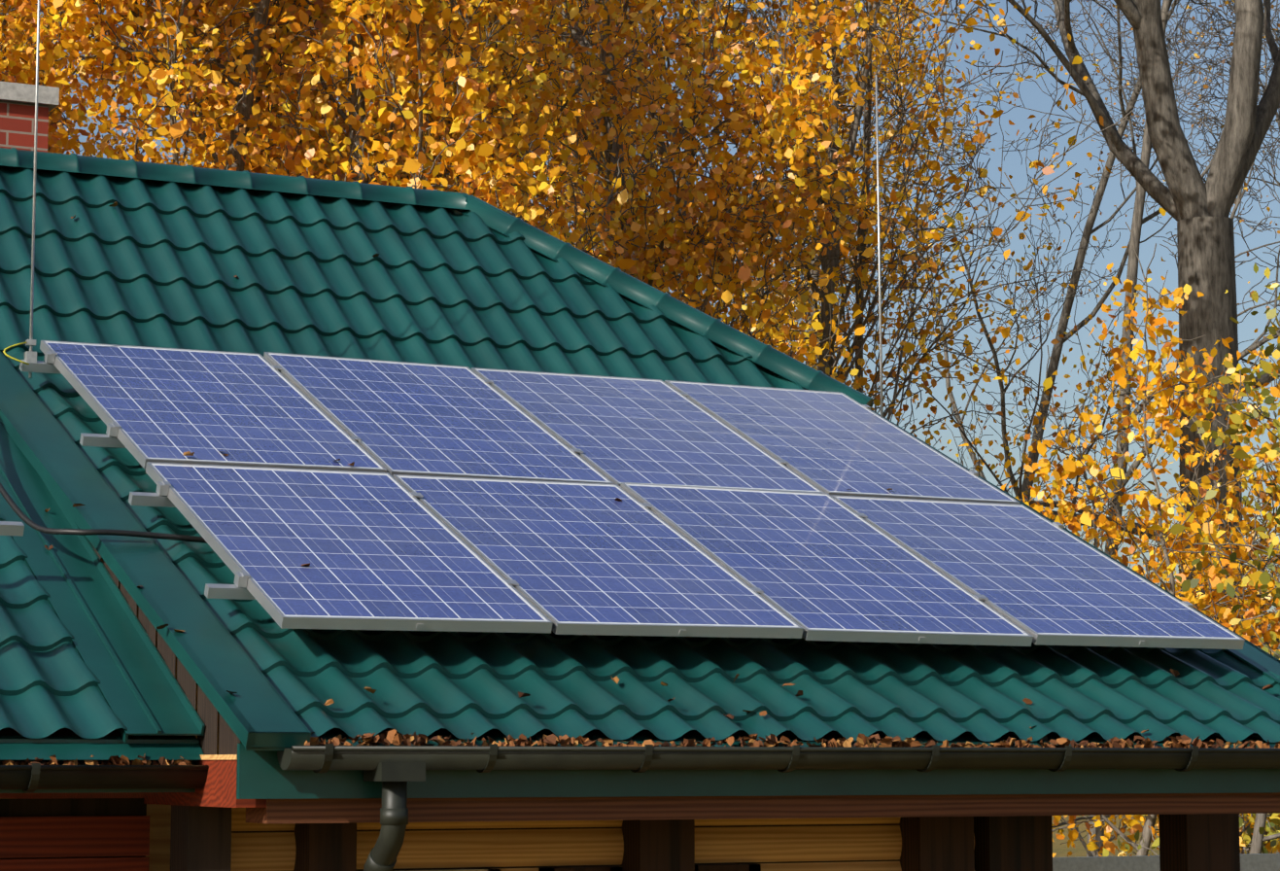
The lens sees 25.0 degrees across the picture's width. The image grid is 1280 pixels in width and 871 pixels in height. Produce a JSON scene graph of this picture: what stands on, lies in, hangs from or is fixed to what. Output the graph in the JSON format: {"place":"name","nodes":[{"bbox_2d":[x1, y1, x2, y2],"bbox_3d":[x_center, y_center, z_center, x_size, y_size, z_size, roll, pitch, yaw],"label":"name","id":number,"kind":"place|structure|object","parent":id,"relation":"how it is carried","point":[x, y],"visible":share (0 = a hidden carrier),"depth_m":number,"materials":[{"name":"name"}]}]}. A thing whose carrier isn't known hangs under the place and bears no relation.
{"place":"outdoors","nodes":[
{"label":"outdoors","id":0,"kind":"place"},
{"bbox_2d":[0,0,115,154],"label":"yellow tree","id":1,"kind":"object","parent":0,"point":[14,67],"depth_m":30.34,"materials":[{"name":"yellow plant"}]},
{"bbox_2d":[0,0,144,159],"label":"yellow tree","id":2,"kind":"object","parent":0,"point":[29,17],"depth_m":36.22,"materials":[{"name":"yellow plant"}]},
{"bbox_2d":[0,0,165,164],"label":"yellow tree","id":3,"kind":"object","parent":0,"point":[93,125],"depth_m":49.04,"materials":[{"name":"yellow plant"}]},
{"bbox_2d":[0,557,241,870],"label":"board gaps","id":4,"kind":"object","parent":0,"point":[159,834],"depth_m":13.08,"materials":[{"name":"brown wood"}]},
{"bbox_2d":[0,754,266,807],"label":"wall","id":5,"kind":"structure","parent":0,"point":[218,788],"depth_m":9.30,"materials":[{"name":"red wood"}]},
{"bbox_2d":[112,0,373,166],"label":"yellow tree","id":6,"kind":"object","parent":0,"point":[223,123],"depth_m":52.78,"materials":[{"name":"yellow plant"}]},
{"bbox_2d":[0,0,635,267],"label":"yellow tree","id":7,"kind":"object","parent":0,"point":[219,94],"depth_m":29.58,"materials":[{"name":"yellow plant"}]},
{"bbox_2d":[154,0,563,180],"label":"yellow tree","id":8,"kind":"object","parent":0,"point":[342,60],"depth_m":40.35,"materials":[{"name":"yellow plant"}]},
{"bbox_2d":[154,0,594,238],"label":"yellow tree","id":9,"kind":"object","parent":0,"point":[459,155],"depth_m":29.53,"materials":[{"name":"yellow plant"}]},
{"bbox_2d":[0,165,807,389],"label":"roof screws","id":10,"kind":"object","parent":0,"point":[248,189],"depth_m":14.72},
{"bbox_2d":[323,0,700,297],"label":"yellow tree","id":11,"kind":"object","parent":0,"point":[570,167],"depth_m":44.13,"materials":[{"name":"yellow plant"}]},
{"bbox_2d":[410,53,659,250],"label":"yellow tree","id":12,"kind":"object","parent":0,"point":[565,187],"depth_m":56.53,"materials":[{"name":"yellow plant"}]},
{"bbox_2d":[1,0,1279,649],"label":"sky","id":13,"kind":"structure","parent":0,"point":[1032,97],"materials":[{"name":"blue"}]},
{"bbox_2d":[425,0,919,389],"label":"yellow tree","id":14,"kind":"object","parent":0,"point":[640,266],"depth_m":33.35,"materials":[{"name":"yellow plant"}]},
{"bbox_2d":[438,0,942,362],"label":"tree stem","id":15,"kind":"object","parent":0,"point":[842,289],"depth_m":36.73,"materials":[{"name":"plant"}]},
{"bbox_2d":[512,0,882,345],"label":"tree stem","id":16,"kind":"object","parent":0,"point":[778,256],"depth_m":37.85,"materials":[{"name":"plant"}]},
{"bbox_2d":[557,0,845,374],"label":"yellow tree","id":17,"kind":"object","parent":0,"point":[802,344],"depth_m":58.28,"materials":[{"name":"yellow plant"}]},
{"bbox_2d":[698,0,979,404],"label":"yellow tree","id":18,"kind":"object","parent":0,"point":[893,9],"depth_m":65.44,"materials":[{"name":"yellow plant"}]},
{"bbox_2d":[661,0,1017,421],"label":"tree stem","id":19,"kind":"object","parent":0,"point":[980,137],"depth_m":37.42,"materials":[{"name":"plant"}]},
{"bbox_2d":[680,0,1099,448],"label":"tree stem","id":20,"kind":"object","parent":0,"point":[883,22],"depth_m":37.61,"materials":[{"name":"plant"}]},
{"bbox_2d":[674,0,1133,415],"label":"tree stem","id":21,"kind":"object","parent":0,"point":[909,347],"depth_m":35.65,"materials":[{"name":"brown plant"}]},
{"bbox_2d":[863,166,1257,857],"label":"young tree","id":22,"kind":"object","parent":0,"point":[1055,341],"depth_m":42.85,"materials":[{"name":"yellow plant"}]},
{"bbox_2d":[1051,813,1278,857],"bbox_3d":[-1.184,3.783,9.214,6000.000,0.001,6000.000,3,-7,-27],"label":"ground","id":23,"kind":"structure","parent":0,"point":[1063,849],"depth_m":98.41,"materials":[{"name":"soil"}]},
{"bbox_2d":[0,797,149,870],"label":"red wall","id":24,"kind":"structure","parent":23,"relation":"on","point":[77,834],"depth_m":9.73,"materials":[{"name":"red wood"}]},
{"bbox_2d":[0,420,205,793],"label":"roof flashing","id":25,"kind":"object","parent":24,"relation":"on","point":[140,689],"visible":0.72,"depth_m":9.87,"materials":[{"name":"green metal"}]},
{"bbox_2d":[0,508,208,792],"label":"gutter","id":26,"kind":"object","parent":24,"relation":"attached to","point":[33,777],"depth_m":9.16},
{"bbox_2d":[0,556,1258,743],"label":"roof deck underside","id":27,"kind":"object","parent":24,"relation":"on","point":[10,731],"visible":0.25,"depth_m":9.69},
{"bbox_2d":[0,81,59,152],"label":"chimney","id":28,"kind":"object","parent":27,"relation":"on","point":[17,116],"visible":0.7,"depth_m":14.67,"materials":[{"name":"brick"}]},
{"bbox_2d":[0,512,140,738],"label":"roof","id":29,"kind":"structure","parent":27,"relation":"attached to","point":[49,680],"depth_m":9.63,"materials":[{"name":"green metal"}]},
{"bbox_2d":[0,166,805,389],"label":"roof","id":30,"kind":"structure","parent":27,"relation":"on","point":[152,263],"depth_m":14.12,"materials":[{"name":"green metal"}]},
{"bbox_2d":[0,147,873,409],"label":"ridge hip caps","id":31,"kind":"object","parent":27,"relation":"on","point":[729,337],"visible":0.79,"depth_m":14.82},
{"bbox_2d":[24,0,883,417],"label":"lightning rods","id":32,"kind":"object","parent":31,"relation":"attached to","point":[30,356],"visible":0.88,"depth_m":12.32,"materials":[{"name":"grey metal"}]},
{"bbox_2d":[2,341,29,364],"bbox_3d":[-2.627,-0.348,12.137,0.105,0.107,0.058,3,-7,-27],"label":"earth wire","id":33,"kind":"object","parent":32,"relation":"attached to","point":[5,349],"visible":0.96,"depth_m":12.12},
{"bbox_2d":[245,727,1279,823],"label":"eave beam","id":34,"kind":"structure","parent":27,"relation":"attached to","point":[367,810],"depth_m":9.88,"materials":[{"name":"brown wood"}]},
{"bbox_2d":[0,350,1279,750],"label":"verge trims","id":35,"kind":"object","parent":34,"relation":"on","point":[255,710],"visible":0.71,"depth_m":10.19,"materials":[{"name":"metal"}]},
{"bbox_2d":[5,350,1279,742],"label":"roof","id":36,"kind":"structure","parent":34,"relation":"on","point":[461,685],"depth_m":10.34,"materials":[{"name":"green metal"}]},
{"bbox_2d":[0,482,207,543],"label":"cable","id":37,"kind":"object","parent":36,"relation":"attached to","point":[21,515],"visible":0.9,"depth_m":10.47,"materials":[{"name":"black rubber"}]},
{"bbox_2d":[0,349,1193,608],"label":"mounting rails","id":38,"kind":"object","parent":36,"relation":"on","point":[237,589],"visible":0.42,"depth_m":10.74,"materials":[{"name":"silver metal"}]},
{"bbox_2d":[39,340,1245,649],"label":"solar panels","id":39,"kind":"object","parent":38,"relation":"attached to","point":[502,478],"visible":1,"depth_m":11.56,"materials":[{"name":"blue glass"}]},
{"bbox_2d":[236,732,1279,798],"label":"eave fascia","id":40,"kind":"structure","parent":34,"relation":"attached to","point":[261,775],"depth_m":9.81,"materials":[{"name":"green metal"}]},
{"bbox_2d":[276,731,1279,870],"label":"gutter","id":41,"kind":"object","parent":40,"relation":"attached to","point":[394,769],"visible":1,"depth_m":9.57,"materials":[{"name":"grey metal"}]},
{"bbox_2d":[70,201,1279,748],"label":"fallen leaves","id":42,"kind":"object","parent":41,"relation":"on","point":[771,740],"visible":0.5,"depth_m":9.84,"materials":[{"name":"brown plant"}]},
{"bbox_2d":[87,539,240,870],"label":"wooden boards","id":43,"kind":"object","parent":23,"relation":"on","point":[200,838],"depth_m":9.50,"materials":[{"name":"brown wood"}]},
{"bbox_2d":[230,807,974,870],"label":"log wall","id":44,"kind":"structure","parent":23,"relation":"on","point":[845,844],"depth_m":10.30,"materials":[{"name":"yellow wood"}]},
{"bbox_2d":[400,864,761,870],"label":"windows","id":45,"kind":"structure","parent":44,"relation":"in","point":[737,867],"depth_m":10.35,"materials":[{"name":"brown wood"}]},
{"bbox_2d":[453,0,1009,331],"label":"tree stem","id":46,"kind":"object","parent":23,"relation":"on","point":[673,170],"depth_m":37.34,"materials":[{"name":"plant"}]},
{"bbox_2d":[292,813,1240,870],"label":"posts","id":47,"kind":"object","parent":23,"relation":"on","point":[1202,842],"depth_m":10.88,"materials":[{"name":"brown wood"}]},
{"bbox_2d":[1052,853,1279,870],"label":"carport rail","id":48,"kind":"object","parent":47,"relation":"attached to","point":[1260,861],"visible":0.53,"depth_m":12.85,"materials":[{"name":"grey concrete"}]},
{"bbox_2d":[780,117,1026,470],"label":"young tree","id":49,"kind":"object","parent":23,"relation":"on","point":[925,342],"depth_m":46.96,"materials":[{"name":"yellow plant"}]},
{"bbox_2d":[721,0,1086,419],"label":"tree stem","id":50,"kind":"object","parent":23,"relation":"on","point":[852,137],"depth_m":36.91,"materials":[{"name":"plant"}]},
{"bbox_2d":[672,0,1263,499],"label":"bare tree","id":51,"kind":"object","parent":23,"relation":"on","point":[1073,280],"depth_m":74.87,"materials":[{"name":"brown plant"}]},
{"bbox_2d":[774,0,1279,851],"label":"oak tree","id":52,"kind":"object","parent":23,"relation":"on","point":[1193,204],"depth_m":41.55,"materials":[{"name":"brown plant"}]},
{"bbox_2d":[931,268,1257,856],"bbox_3d":[6.123,2.307,37.776,5.239,9.373,4.617,6,-9,-43],"label":"young tree","id":53,"kind":"object","parent":23,"relation":"on","point":[1098,834],"depth_m":37.87,"materials":[{"name":"yellow plant"}]},
{"bbox_2d":[955,207,1279,857],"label":"young tree","id":54,"kind":"object","parent":23,"relation":"on","point":[1073,470],"depth_m":25.32,"materials":[{"name":"yellow plant"}]},
{"bbox_2d":[1029,0,1279,392],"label":"bare tree","id":55,"kind":"object","parent":23,"relation":"on","point":[1261,84],"depth_m":63.08,"materials":[{"name":"brown plant"}]},
{"bbox_2d":[1050,262,1279,856],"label":"young tree","id":56,"kind":"object","parent":23,"relation":"on","point":[1183,500],"depth_m":26.84,"materials":[{"name":"yellow plant"}]},
{"bbox_2d":[1069,0,1279,856],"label":"bare tree","id":57,"kind":"object","parent":23,"relation":"on","point":[1138,221],"depth_m":61.35,"materials":[{"name":"brown plant"}]},
{"bbox_2d":[1102,262,1279,856],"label":"young tree","id":58,"kind":"object","parent":23,"relation":"on","point":[1232,431],"depth_m":23.23,"materials":[{"name":"yellow plant"}]},
{"bbox_2d":[1160,355,1279,619],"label":"young tree","id":59,"kind":"object","parent":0,"point":[1245,497],"depth_m":31.60,"materials":[{"name":"yellow plant"}]},
{"bbox_2d":[1207,474,1279,649],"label":"young tree","id":60,"kind":"object","parent":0,"point":[1247,570],"depth_m":40.24,"materials":[{"name":"yellow plant"}]}
]}

